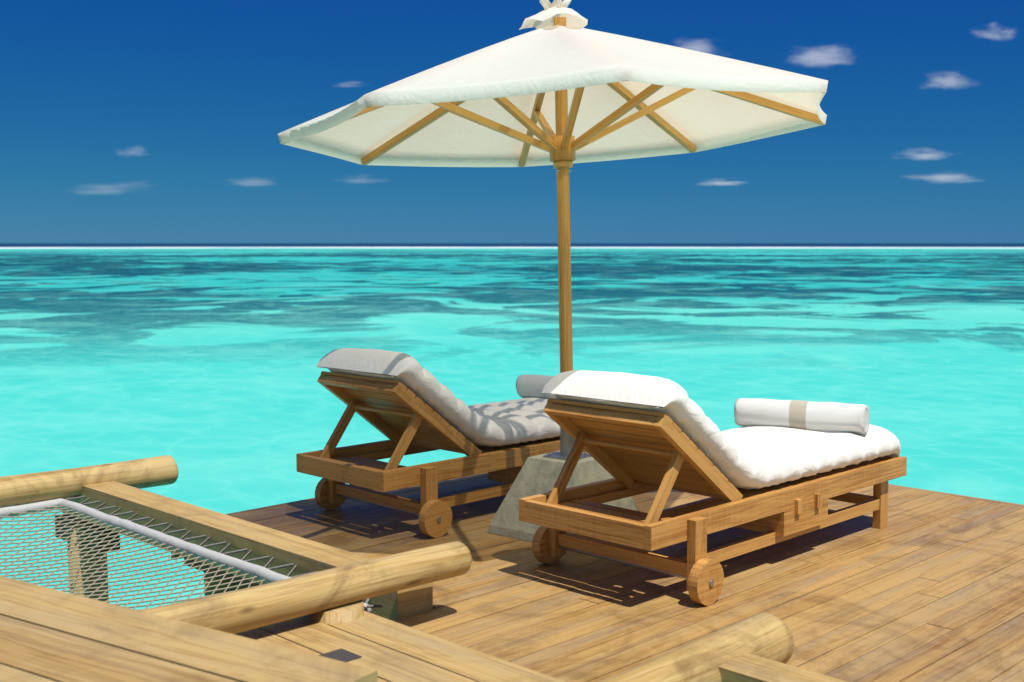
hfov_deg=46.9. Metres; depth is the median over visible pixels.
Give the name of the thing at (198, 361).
sea lagoon
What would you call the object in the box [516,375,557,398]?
rolled towel
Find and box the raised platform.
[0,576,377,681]
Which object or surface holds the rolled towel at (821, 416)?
on the sun lounger at (634, 434)
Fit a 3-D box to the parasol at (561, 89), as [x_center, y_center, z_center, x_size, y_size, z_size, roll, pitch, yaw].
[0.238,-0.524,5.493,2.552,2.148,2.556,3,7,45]
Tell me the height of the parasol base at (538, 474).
0.700 m
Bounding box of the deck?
[171,472,1023,681]
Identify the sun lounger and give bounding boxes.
[296,348,585,537]
[519,370,906,605]
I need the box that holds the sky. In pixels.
[0,0,1023,242]
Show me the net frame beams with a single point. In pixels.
(284, 548)
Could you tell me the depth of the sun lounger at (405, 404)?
5.76 m
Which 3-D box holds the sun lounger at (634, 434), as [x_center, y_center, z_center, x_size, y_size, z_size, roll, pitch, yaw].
[0.974,0.505,5.256,0.866,0.856,2.000,5,7,45]
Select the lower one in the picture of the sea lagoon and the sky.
the sea lagoon
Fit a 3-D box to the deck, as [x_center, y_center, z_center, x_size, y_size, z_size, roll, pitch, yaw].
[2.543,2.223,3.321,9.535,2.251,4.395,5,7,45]
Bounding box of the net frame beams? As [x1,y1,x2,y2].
[55,481,846,681]
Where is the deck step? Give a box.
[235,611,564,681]
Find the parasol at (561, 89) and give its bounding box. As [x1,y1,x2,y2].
[278,0,827,372]
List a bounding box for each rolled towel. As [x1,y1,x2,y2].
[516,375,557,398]
[734,398,869,433]
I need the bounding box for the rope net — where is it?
[0,495,382,612]
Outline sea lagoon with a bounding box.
[0,243,1023,609]
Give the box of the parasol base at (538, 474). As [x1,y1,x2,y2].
[488,427,638,541]

